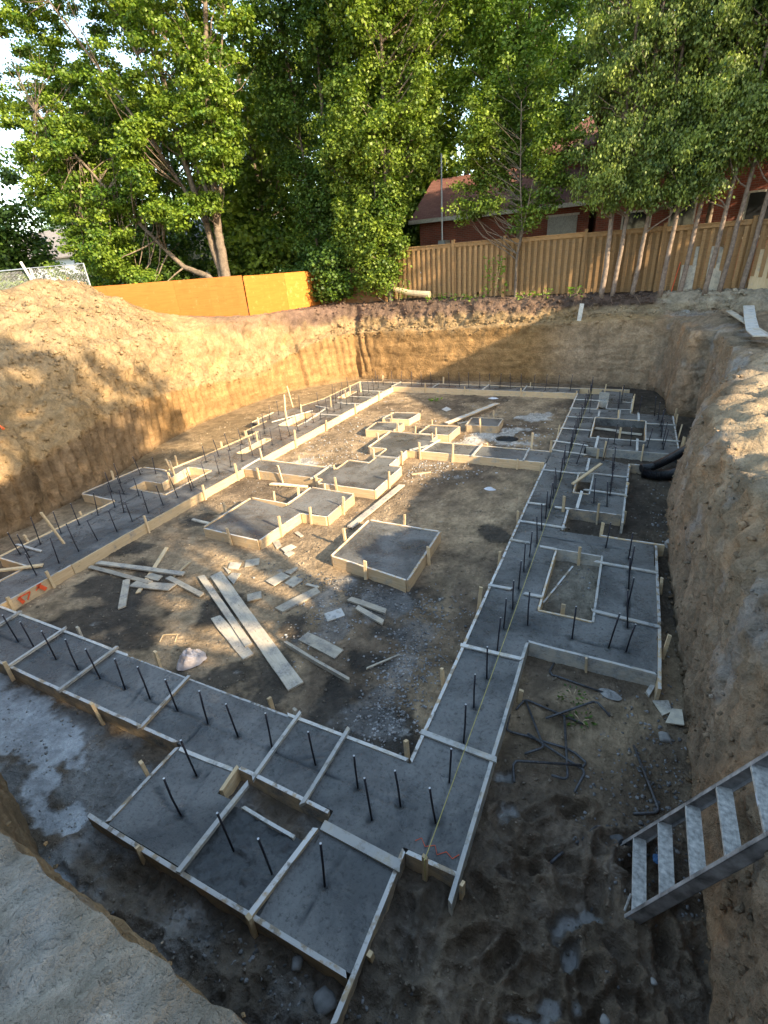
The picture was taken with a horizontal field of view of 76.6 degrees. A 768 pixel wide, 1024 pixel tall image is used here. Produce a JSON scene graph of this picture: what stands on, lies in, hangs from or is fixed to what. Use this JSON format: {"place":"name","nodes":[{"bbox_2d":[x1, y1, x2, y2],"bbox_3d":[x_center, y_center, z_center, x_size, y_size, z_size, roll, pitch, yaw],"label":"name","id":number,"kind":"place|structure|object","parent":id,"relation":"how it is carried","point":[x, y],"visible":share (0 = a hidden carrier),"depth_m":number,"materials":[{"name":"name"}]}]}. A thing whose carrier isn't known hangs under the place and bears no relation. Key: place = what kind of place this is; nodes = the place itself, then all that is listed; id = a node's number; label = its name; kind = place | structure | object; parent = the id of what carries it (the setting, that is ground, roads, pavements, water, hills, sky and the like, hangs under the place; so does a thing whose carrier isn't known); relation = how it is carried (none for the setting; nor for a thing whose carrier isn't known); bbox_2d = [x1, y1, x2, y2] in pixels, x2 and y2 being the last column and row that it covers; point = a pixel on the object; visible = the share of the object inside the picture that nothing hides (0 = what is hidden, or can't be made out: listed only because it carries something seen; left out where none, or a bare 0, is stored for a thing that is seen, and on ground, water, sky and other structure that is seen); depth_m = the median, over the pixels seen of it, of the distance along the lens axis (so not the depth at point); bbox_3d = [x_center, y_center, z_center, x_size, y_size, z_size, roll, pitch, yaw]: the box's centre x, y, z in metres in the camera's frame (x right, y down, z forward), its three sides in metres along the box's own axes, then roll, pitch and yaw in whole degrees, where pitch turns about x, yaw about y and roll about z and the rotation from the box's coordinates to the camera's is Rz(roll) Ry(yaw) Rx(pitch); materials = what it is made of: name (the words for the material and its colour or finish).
{"place":"outdoors","nodes":[
{"label":"outdoors","id":0,"kind":"place"},
{"bbox_2d":[0,0,696,245],"label":"sky","id":1,"kind":"structure","parent":0,"point":[6,137],"materials":[{"name":"white"}]},
{"bbox_2d":[0,379,711,1023],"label":"pit floor","id":2,"kind":"structure","parent":0,"point":[618,945],"depth_m":5.01,"materials":[{"name":"soil"}]},
{"bbox_2d":[87,565,152,583],"bbox_3d":[-4.476,1.054,8.208,1.510,0.031,0.086,8,30,23],"label":"plank","id":3,"kind":"object","parent":2,"relation":"on","point":[115,573],"visible":1,"depth_m":8.19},
{"bbox_2d":[118,579,129,609],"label":"plank","id":4,"kind":"object","parent":2,"relation":"on","point":[124,594],"visible":1,"depth_m":7.68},
{"bbox_2d":[95,561,185,575],"bbox_3d":[-4.192,0.961,8.323,1.832,0.036,0.100,4,28,17],"label":"plank","id":5,"kind":"object","parent":2,"relation":"on","point":[143,568],"visible":1,"depth_m":8.29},
{"bbox_2d":[136,547,168,593],"bbox_3d":[-3.954,0.974,8.338,0.075,0.029,1.417,-5,27,-2],"label":"plank","id":6,"kind":"object","parent":2,"relation":"on","point":[159,559],"visible":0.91,"depth_m":8.52,"materials":[{"name":"brown wood"}]},
{"bbox_2d":[129,581,176,590],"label":"plank","id":7,"kind":"object","parent":2,"relation":"on","point":[157,586],"visible":1,"depth_m":7.82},
{"bbox_2d":[165,576,203,596],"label":"plank","id":8,"kind":"object","parent":2,"relation":"on","point":[189,588],"visible":1,"depth_m":7.75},
{"bbox_2d":[176,648,206,670],"bbox_3d":[-2.483,1.824,6.200,0.376,0.218,0.262,-16,29,-21],"label":"plastic sheet","id":9,"kind":"object","parent":2,"relation":"on","point":[189,658],"visible":1,"depth_m":6.15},
{"bbox_2d":[0,373,393,611],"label":"strip footing","id":10,"kind":"object","parent":2,"relation":"on","point":[129,510],"visible":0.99,"depth_m":10.77,"materials":[{"name":"concrete"}]},
{"bbox_2d":[198,575,251,647],"bbox_3d":[-2.406,1.413,7.230,0.105,0.042,2.139,-21,31,-29],"label":"plank","id":11,"kind":"object","parent":2,"relation":"on","point":[228,615],"visible":1,"depth_m":7.09,"materials":[{"name":"wood"}]},
{"bbox_2d":[211,615,253,659],"bbox_3d":[-2.098,1.699,6.660,0.163,0.032,1.110,-23,33,-33],"label":"plank","id":12,"kind":"object","parent":2,"relation":"on","point":[225,629],"visible":0.97,"depth_m":6.62,"materials":[{"name":"wood"}]},
{"bbox_2d":[0,606,479,1023],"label":"strip footing","id":13,"kind":"object","parent":2,"relation":"on","point":[322,904],"visible":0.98,"depth_m":4.31,"materials":[{"name":"concrete"}]},
{"bbox_2d":[210,571,302,690],"bbox_3d":[-1.917,1.545,6.893,0.205,0.035,3.078,-21,31,-29],"label":"plank","id":14,"kind":"object","parent":2,"relation":"on","point":[285,672],"visible":1,"depth_m":6.58,"materials":[{"name":"wood"}]},
{"bbox_2d":[266,572,289,585],"bbox_3d":[-1.702,1.074,7.798,0.231,0.032,0.330,19,35,38],"label":"plywood scrap","id":15,"kind":"object","parent":2,"relation":"on","point":[280,577],"visible":1,"depth_m":7.78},
{"bbox_2d":[203,485,354,549],"bbox_3d":[-2.023,-0.021,9.627,2.272,0.512,2.356,9,30,24],"label":"pad footing","id":16,"kind":"object","parent":2,"relation":"on","point":[256,523],"visible":0.99,"depth_m":9.45,"materials":[{"name":"concrete"}]},
{"bbox_2d":[291,955,302,971],"bbox_3d":[-0.609,3.161,3.398,0.078,0.056,0.081,-3,27,2],"label":"rock","id":17,"kind":"object","parent":2,"relation":"on","point":[297,962],"visible":1,"depth_m":3.38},
{"bbox_2d":[275,587,320,612],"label":"plank","id":18,"kind":"object","parent":2,"relation":"on","point":[297,600],"visible":1,"depth_m":7.24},
{"bbox_2d":[284,641,349,682],"bbox_3d":[-0.854,1.865,6.072,1.158,0.073,0.040,17,34,35],"label":"plank","id":19,"kind":"object","parent":2,"relation":"on","point":[317,662],"visible":1,"depth_m":6.03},
{"bbox_2d":[298,632,343,658],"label":"plank","id":20,"kind":"object","parent":2,"relation":"on","point":[327,648],"visible":1,"depth_m":6.33,"materials":[{"name":"grey wood"}]},
{"bbox_2d":[312,985,337,1015],"bbox_3d":[-0.393,3.265,3.238,0.141,0.074,0.138,-19,30,-26],"label":"rock","id":21,"kind":"object","parent":2,"relation":"on","point":[324,1000],"visible":0.99,"depth_m":3.22,"materials":[{"name":"stone"}]},
{"bbox_2d":[324,608,344,621],"bbox_3d":[-0.702,1.459,6.883,0.271,0.022,0.191,-15,29,-20],"label":"plywood scrap","id":22,"kind":"object","parent":2,"relation":"on","point":[334,614],"visible":1,"depth_m":6.87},
{"bbox_2d":[0,392,710,1023],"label":"gravel","id":23,"kind":"structure","parent":2,"relation":"on","point":[378,1020],"depth_m":5.57,"materials":[{"name":"gravel"}]},
{"bbox_2d":[6,376,710,963],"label":"foot clods","id":24,"kind":"object","parent":2,"relation":"on","point":[686,724],"visible":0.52,"depth_m":5.76,"materials":[{"name":"soil"}]},
{"bbox_2d":[347,597,386,614],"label":"plank","id":25,"kind":"object","parent":2,"relation":"on","point":[370,606],"visible":1,"depth_m":6.97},
{"bbox_2d":[355,605,383,624],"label":"plank","id":26,"kind":"object","parent":2,"relation":"on","point":[369,614],"visible":1,"depth_m":6.80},
{"bbox_2d":[347,484,404,527],"bbox_3d":[-0.120,-0.157,9.918,0.132,0.037,2.095,11,31,28],"label":"plank","id":27,"kind":"object","parent":2,"relation":"on","point":[370,510],"visible":1,"depth_m":9.80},
{"bbox_2d":[365,419,404,437],"bbox_3d":[0.031,-2.518,14.156,0.970,0.561,0.832,5,28,18],"label":"pad footing","id":28,"kind":"object","parent":2,"relation":"on","point":[382,428],"visible":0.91,"depth_m":14.06,"materials":[{"name":"concrete"}]},
{"bbox_2d":[331,514,440,592],"bbox_3d":[0.038,0.584,8.162,1.590,0.482,1.659,9,30,24],"label":"pad footing","id":29,"kind":"object","parent":2,"relation":"on","point":[396,556],"visible":0.98,"depth_m":7.99,"materials":[{"name":"concrete"}]},
{"bbox_2d":[244,424,549,499],"bbox_3d":[0.324,-1.372,11.757,6.735,0.662,3.910,9,30,24],"label":"strip footing","id":30,"kind":"object","parent":2,"relation":"on","point":[377,475],"visible":0.98,"depth_m":11.56,"materials":[{"name":"concrete"}]},
{"bbox_2d":[382,412,419,425],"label":"pad footing","id":31,"kind":"object","parent":2,"relation":"on","point":[408,418],"visible":0.89,"depth_m":14.89,"materials":[{"name":"wood"}]},
{"bbox_2d":[418,420,459,441],"bbox_3d":[1.538,-2.259,13.531,0.950,0.462,0.907,9,30,24],"label":"pad footing","id":32,"kind":"object","parent":2,"relation":"on","point":[446,433],"visible":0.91,"depth_m":13.44,"materials":[{"name":"concrete"}]},
{"bbox_2d":[444,403,499,423],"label":"plank","id":33,"kind":"object","parent":2,"relation":"on","point":[470,413],"visible":1,"depth_m":14.91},
{"bbox_2d":[465,411,503,432],"bbox_3d":[2.874,-2.565,13.888,0.960,0.500,1.003,9,30,24],"label":"pad footing","id":34,"kind":"object","parent":2,"relation":"on","point":[484,425],"visible":0.98,"depth_m":13.71,"materials":[{"name":"concrete"}]},
{"bbox_2d":[354,371,629,398],"bbox_3d":[3.378,-4.652,17.602,9.995,0.778,0.928,9,30,24],"label":"strip footing","id":35,"kind":"object","parent":2,"relation":"on","point":[510,390],"visible":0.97,"depth_m":17.34,"materials":[{"name":"concrete"}]},
{"bbox_2d":[524,700,543,754],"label":"bent rebar","id":36,"kind":"object","parent":2,"relation":"on","point":[540,738],"visible":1,"depth_m":4.92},
{"bbox_2d":[403,379,685,915],"bbox_3d":[4.423,-0.623,9.504,2.864,0.811,15.829,9,30,24],"label":"strip footing","id":37,"kind":"object","parent":2,"relation":"on","point":[618,636],"visible":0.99,"depth_m":6.45,"materials":[{"name":"concrete"}]},
{"bbox_2d":[424,389,592,879],"bbox_3d":[3.510,-0.544,9.666,0.023,0.284,15.020,9,30,24],"label":"string line","id":38,"kind":"object","parent":37,"relation":"attached to","point":[488,684],"visible":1,"depth_m":4.92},
{"bbox_2d":[506,714,586,767],"bbox_3d":[1.582,2.304,4.860,0.860,0.042,0.210,20,36,39],"label":"bent rebar","id":39,"kind":"object","parent":2,"relation":"on","point":[557,745],"visible":0.99,"depth_m":4.83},
{"bbox_2d":[515,699,582,724],"bbox_3d":[1.758,2.136,5.166,0.683,0.037,0.184,9,30,24],"label":"bent rebar","id":40,"kind":"object","parent":2,"relation":"on","point":[542,706],"visible":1,"depth_m":5.22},
{"bbox_2d":[527,733,584,792],"bbox_3d":[1.689,2.361,4.689,0.230,0.040,0.688,-14,29,-19],"label":"bent rebar","id":41,"kind":"object","parent":2,"relation":"on","point":[569,760],"visible":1,"depth_m":4.67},
{"bbox_2d":[512,760,581,782],"bbox_3d":[1.503,2.378,4.575,0.698,0.065,0.186,-9,27,-9],"label":"bent rebar","id":42,"kind":"object","parent":41,"relation":"on","point":[539,762],"visible":1,"depth_m":4.58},
{"bbox_2d":[551,715,568,779],"bbox_3d":[1.773,2.304,4.767,0.148,0.056,0.753,9,30,24],"label":"bent rebar","id":43,"kind":"object","parent":2,"relation":"on","point":[566,756],"visible":1,"depth_m":4.69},
{"bbox_2d":[549,662,602,692],"bbox_3d":[2.170,1.930,5.521,0.205,0.047,0.677,-24,33,-34],"label":"bent rebar","id":44,"kind":"object","parent":2,"relation":"on","point":[560,677],"visible":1,"depth_m":5.52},
{"bbox_2d":[545,701,610,718],"bbox_3d":[2.025,2.091,5.141,0.673,0.036,0.203,-3,27,2],"label":"bent rebar","id":45,"kind":"object","parent":2,"relation":"on","point":[579,706],"visible":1,"depth_m":5.13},
{"bbox_2d":[598,688,621,700],"bbox_3d":[2.481,1.988,5.327,0.246,0.030,0.140,20,35,39],"label":"concrete splash","id":46,"kind":"object","parent":2,"relation":"on","point":[610,694],"visible":1,"depth_m":5.31,"materials":[{"name":"concrete"}]},
{"bbox_2d":[633,745,659,814],"bbox_3d":[2.386,2.460,4.436,0.222,0.036,0.734,9,30,24],"label":"bent rebar","id":47,"kind":"object","parent":2,"relation":"on","point":[656,811],"visible":1,"depth_m":4.32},
{"bbox_2d":[641,467,675,479],"bbox_3d":[6.164,-0.936,10.151,1.582,0.384,0.415,-8,27,-6],"label":"drainage pipe","id":48,"kind":"object","parent":2,"relation":"on","point":[659,474],"visible":0.46,"depth_m":10.03,"materials":[{"name":"black plastic"}]},
{"bbox_2d":[639,445,684,471],"bbox_3d":[6.322,-1.270,10.413,1.773,0.626,0.253,-11,28,-12],"label":"drainage pipe","id":49,"kind":"object","parent":2,"relation":"on","point":[667,459],"visible":0.44,"depth_m":10.31,"materials":[{"name":"black plastic"}]},
{"bbox_2d":[653,700,671,715],"bbox_3d":[2.971,2.066,5.136,0.161,0.022,0.193,-5,27,-1],"label":"plywood scrap","id":50,"kind":"object","parent":2,"relation":"on","point":[663,707],"visible":1,"depth_m":5.14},
{"bbox_2d":[658,731,671,742],"bbox_3d":[2.802,2.246,4.844,0.111,0.066,0.113,4,28,17],"label":"rock","id":51,"kind":"object","parent":2,"relation":"on","point":[664,737],"visible":1,"depth_m":4.82,"materials":[{"name":"stone"}]},
{"bbox_2d":[665,708,683,725],"bbox_3d":[2.998,2.113,5.018,0.170,0.016,0.240,9,30,24],"label":"plywood scrap","id":52,"kind":"object","parent":2,"relation":"on","point":[675,716],"visible":1,"depth_m":4.99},
{"bbox_2d":[619,751,767,923],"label":"ladder","id":53,"kind":"object","parent":2,"relation":"on","point":[736,857],"visible":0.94,"depth_m":3.23,"materials":[{"name":"metal"}]},
{"bbox_2d":[0,278,766,1023],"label":"ground","id":54,"kind":"structure","parent":0,"point":[58,960],"depth_m":1.25,"materials":[{"name":"soil"}]},
{"bbox_2d":[0,274,39,289],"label":"bush","id":55,"kind":"object","parent":54,"relation":"on","point":[14,283],"visible":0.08,"depth_m":24.80,"materials":[{"name":"green plant"}]},
{"bbox_2d":[0,146,61,287],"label":"tree","id":56,"kind":"object","parent":54,"relation":"on","point":[15,236],"visible":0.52,"depth_m":30.47,"materials":[{"name":"green plant"}]},
{"bbox_2d":[0,261,90,288],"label":"site fence","id":57,"kind":"object","parent":54,"relation":"on","point":[24,268],"visible":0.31,"depth_m":18.98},
{"bbox_2d":[5,221,115,283],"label":"house","id":58,"kind":"structure","parent":54,"relation":"on","point":[64,258],"depth_m":52.98,"materials":[{"name":"white"}]},
{"bbox_2d":[0,277,190,429],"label":"mound clods","id":59,"kind":"object","parent":54,"relation":"on","point":[49,354],"visible":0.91,"depth_m":12.72,"materials":[{"name":"soil"}]},
{"bbox_2d":[16,59,200,286],"bbox_3d":[-16.135,-17.920,27.924,9.485,12.555,10.516,-8,27,-8],"label":"tree","id":60,"kind":"object","parent":54,"relation":"on","point":[177,251],"visible":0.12,"depth_m":28.17,"materials":[{"name":"green plant"}]},
{"bbox_2d":[0,821,245,1017],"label":"edge clods","id":61,"kind":"object","parent":54,"relation":"on","point":[178,984],"visible":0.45,"depth_m":1.28,"materials":[{"name":"soil"}]},
{"bbox_2d":[58,112,203,279],"bbox_3d":[-17.358,-20.151,32.489,12.305,12.608,10.425,9,30,24],"label":"tree","id":62,"kind":"object","parent":54,"relation":"on","point":[189,256],"visible":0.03,"depth_m":33.49,"materials":[{"name":"green plant"}]},
{"bbox_2d":[0,0,275,286],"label":"tree","id":63,"kind":"object","parent":54,"relation":"on","point":[61,149],"visible":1,"depth_m":19.99,"materials":[{"name":"green plant"}]},
{"bbox_2d":[74,218,211,280],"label":"house","id":64,"kind":"structure","parent":54,"relation":"on","point":[195,255],"depth_m":37.57,"materials":[{"name":"beige"}]},
{"bbox_2d":[149,50,311,278],"bbox_3d":[-9.379,-21.607,31.999,10.563,14.519,12.275,-25,34,-35],"label":"tree","id":65,"kind":"object","parent":54,"relation":"on","point":[200,264],"visible":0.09,"depth_m":30.52,"materials":[{"name":"green plant"}]},
{"bbox_2d":[154,28,320,299],"bbox_3d":[-7.500,-19.303,27.871,11.038,13.783,9.608,9,30,24],"label":"tree","id":66,"kind":"object","parent":54,"relation":"on","point":[257,248],"visible":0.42,"depth_m":26.54,"materials":[{"name":"green plant"}]},
{"bbox_2d":[93,268,384,315],"bbox_3d":[-6.338,-8.505,19.588,13.457,1.771,3.129,-13,28,-16],"label":"hoarding","id":67,"kind":"object","parent":54,"relation":"on","point":[225,295],"visible":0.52,"depth_m":18.60,"materials":[{"name":"orange wood"}]},
{"bbox_2d":[260,261,308,274],"bbox_3d":[-4.491,-10.994,23.558,3.679,2.050,2.521,9,30,24],"label":"bush","id":68,"kind":"object","parent":54,"relation":"on","point":[293,269],"visible":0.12,"depth_m":23.10,"materials":[{"name":"green plant"}]},
{"bbox_2d":[234,0,381,267],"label":"tree","id":69,"kind":"object","parent":54,"relation":"on","point":[282,16],"visible":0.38,"depth_m":20.49,"materials":[{"name":"green plant"}]},
{"bbox_2d":[304,240,356,304],"bbox_3d":[-2.246,-10.184,20.904,2.392,2.664,1.874,-4,27,2],"label":"bush","id":70,"kind":"object","parent":54,"relation":"on","point":[326,264],"visible":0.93,"depth_m":20.68,"materials":[{"name":"green plant"}]},
{"bbox_2d":[258,14,420,286],"bbox_3d":[-2.398,-21.398,29.425,12.720,15.524,11.133,9,30,24],"label":"tree","id":71,"kind":"object","parent":54,"relation":"on","point":[313,100],"visible":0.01,"depth_m":28.08,"materials":[{"name":"green plant"}]},
{"bbox_2d":[320,271,365,301],"bbox_3d":[-1.800,-9.669,21.078,1.963,1.369,2.090,9,30,24],"label":"bush","id":72,"kind":"object","parent":54,"relation":"on","point":[343,287],"visible":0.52,"depth_m":20.73,"materials":[{"name":"green plant"}]},
{"bbox_2d":[304,0,484,302],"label":"tree","id":73,"kind":"object","parent":54,"relation":"on","point":[372,139],"visible":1,"depth_m":17.67,"materials":[{"name":"green plant"}]},
{"bbox_2d":[328,0,480,288],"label":"tree","id":74,"kind":"object","parent":54,"relation":"on","point":[413,231],"visible":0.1,"depth_m":24.69,"materials":[{"name":"green plant"}]},
{"bbox_2d":[393,287,430,297],"bbox_3d":[1.126,-8.967,19.809,1.711,0.464,0.247,14,32,32],"label":"timber log","id":75,"kind":"object","parent":54,"relation":"on","point":[417,293],"visible":0.92,"depth_m":19.67,"materials":[{"name":"brown wood"}]},
{"bbox_2d":[416,0,556,191],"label":"tree","id":76,"kind":"object","parent":54,"relation":"on","point":[451,130],"visible":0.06,"depth_m":23.04,"materials":[{"name":"green plant"}]},
{"bbox_2d":[481,255,507,295],"bbox_3d":[4.181,-8.873,18.416,0.982,1.546,1.042,18,34,37],"label":"sprout","id":77,"kind":"object","parent":54,"relation":"on","point":[501,273],"visible":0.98,"depth_m":18.32,"materials":[{"name":"green plant"}]},
{"bbox_2d":[408,153,594,290],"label":"brick house","id":78,"kind":"structure","parent":54,"relation":"on","point":[437,225],"depth_m":22.29,"materials":[{"name":"red"}]},
{"bbox_2d":[547,215,577,282],"bbox_3d":[7.716,-11.367,21.343,1.200,2.800,0.060,9,30,24],"label":"door","id":79,"kind":"structure","parent":78,"relation":"in","point":[561,224],"depth_m":20.84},
{"bbox_2d":[425,0,607,289],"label":"tree","id":80,"kind":"object","parent":54,"relation":"on","point":[510,36],"visible":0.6,"depth_m":16.69,"materials":[{"name":"green plant"}]},
{"bbox_2d":[441,50,592,297],"bbox_3d":[4.513,-11.369,17.143,5.163,7.289,2.947,9,30,24],"label":"tree","id":81,"kind":"object","parent":54,"relation":"on","point":[486,138],"visible":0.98,"depth_m":16.49,"materials":[{"name":"green plant"}]},
{"bbox_2d":[485,0,642,167],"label":"tree","id":82,"kind":"object","parent":54,"relation":"on","point":[571,60],"visible":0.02,"depth_m":23.30,"materials":[{"name":"green plant"}]},
{"bbox_2d":[384,215,767,301],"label":"wooden fence","id":83,"kind":"object","parent":54,"relation":"on","point":[449,278],"visible":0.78,"depth_m":17.30,"materials":[{"name":"brown wood"}]},
{"bbox_2d":[564,0,693,298],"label":"cedar tree","id":84,"kind":"object","parent":54,"relation":"on","point":[618,13],"visible":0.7,"depth_m":14.56,"materials":[{"name":"green plant"}]},
{"bbox_2d":[566,0,717,297],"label":"cedar tree","id":85,"kind":"object","parent":54,"relation":"on","point":[662,72],"visible":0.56,"depth_m":14.36,"materials":[{"name":"green plant"}]},
{"bbox_2d":[542,66,767,285],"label":"brick house","id":86,"kind":"structure","parent":54,"relation":"on","point":[756,195],"depth_m":18.67,"materials":[{"name":"red"}]},
{"bbox_2d":[620,209,651,229],"bbox_3d":[10.182,-11.389,19.744,1.090,1.490,0.080,9,30,24],"label":"window","id":87,"kind":"structure","parent":86,"relation":"in","point":[633,222],"depth_m":19.53,"materials":[{"name":"grey glass"}]},
{"bbox_2d":[667,196,697,225],"bbox_3d":[11.603,-11.455,18.942,0.890,1.540,0.080,9,30,24],"label":"window","id":88,"kind":"structure","parent":86,"relation":"in","point":[688,216],"depth_m":18.83,"materials":[{"name":"grey glass"}]},
{"bbox_2d":[742,189,767,237],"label":"window","id":89,"kind":"structure","parent":86,"relation":"in","point":[755,199],"depth_m":17.87,"materials":[{"name":"black glass"}]},
{"bbox_2d":[610,0,730,294],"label":"cedar tree","id":90,"kind":"object","parent":54,"relation":"on","point":[669,44],"visible":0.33,"depth_m":14.25,"materials":[{"name":"green plant"}]},
{"bbox_2d":[677,246,699,290],"bbox_3d":[10.006,-7.986,15.977,0.425,1.350,0.031,9,22,24],"label":"leaning board","id":91,"kind":"object","parent":54,"relation":"on","point":[688,284],"visible":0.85,"depth_m":15.99,"materials":[{"name":"grey wood"}]},
{"bbox_2d":[627,0,767,296],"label":"cedar tree","id":92,"kind":"object","parent":54,"relation":"on","point":[685,156],"visible":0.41,"depth_m":13.86,"materials":[{"name":"green plant"}]},
{"bbox_2d":[643,0,767,291],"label":"cedar tree","id":93,"kind":"object","parent":54,"relation":"on","point":[706,46],"visible":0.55,"depth_m":13.41,"materials":[{"name":"green plant"}]},
{"bbox_2d":[646,0,767,244],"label":"tree","id":94,"kind":"object","parent":54,"relation":"on","point":[709,213],"visible":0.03,"depth_m":16.82,"materials":[{"name":"green plant"}]},
{"bbox_2d":[659,0,767,294],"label":"cedar tree","id":95,"kind":"object","parent":54,"relation":"on","point":[706,165],"visible":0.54,"depth_m":13.42,"materials":[{"name":"green plant"}]},
{"bbox_2d":[706,246,723,290],"bbox_3d":[10.676,-7.861,15.685,0.402,1.300,0.031,7,22,22],"label":"leaning board","id":96,"kind":"object","parent":54,"relation":"on","point":[715,280],"visible":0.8,"depth_m":15.69,"materials":[{"name":"grey wood"}]},
{"bbox_2d":[705,0,767,292],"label":"cedar tree","id":97,"kind":"object","parent":54,"relation":"on","point":[757,78],"visible":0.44,"depth_m":13.30,"materials":[{"name":"green plant"}]},
{"bbox_2d":[711,0,767,288],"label":"cedar tree","id":98,"kind":"object","parent":54,"relation":"on","point":[753,248],"visible":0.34,"depth_m":13.58,"materials":[{"name":"green plant"}]},
{"bbox_2d":[747,248,767,288],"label":"leaning board","id":99,"kind":"object","parent":54,"relation":"on","point":[756,281],"visible":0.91,"depth_m":15.28,"materials":[{"name":"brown wood"}]},
{"bbox_2d":[0,289,767,1023],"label":"pit wall","id":100,"kind":"structure","parent":0,"point":[670,359],"depth_m":11.54,"materials":[{"name":"soil"}]},
{"bbox_2d":[0,312,633,486],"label":"wall lumps","id":101,"kind":"object","parent":100,"relation":"on","point":[80,437],"depth_m":14.55,"materials":[{"name":"soil"}]},
{"bbox_2d":[298,288,745,334],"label":"bank clods","id":102,"kind":"object","parent":100,"relation":"on","point":[716,308],"visible":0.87,"depth_m":17.95,"materials":[{"name":"soil"}]},
{"bbox_2d":[356,290,737,326],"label":"roots","id":103,"kind":"object","parent":100,"relation":"hanging from","point":[556,314],"visible":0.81,"depth_m":17.30,"materials":[{"name":"brown wood"}]},
{"bbox_2d":[666,339,767,1023],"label":"wall stones","id":104,"kind":"object","parent":100,"relation":"attached to","point":[738,909],"depth_m":3.86,"materials":[{"name":"stone"}]},
{"bbox_2d":[697,351,767,541],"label":"lip clods","id":105,"kind":"object","parent":100,"relation":"on","point":[741,524],"visible":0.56,"depth_m":5.10,"materials":[{"name":"soil"}]},
{"bbox_2d":[726,310,767,338],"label":"warped board","id":106,"kind":"object","parent":100,"relation":"on","point":[736,315],"visible":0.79,"depth_m":12.96,"materials":[{"name":"grey wood"}]},
{"bbox_2d":[743,305,767,336],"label":"warped board","id":107,"kind":"object","parent":106,"relation":"on","point":[750,319],"visible":1,"depth_m":12.13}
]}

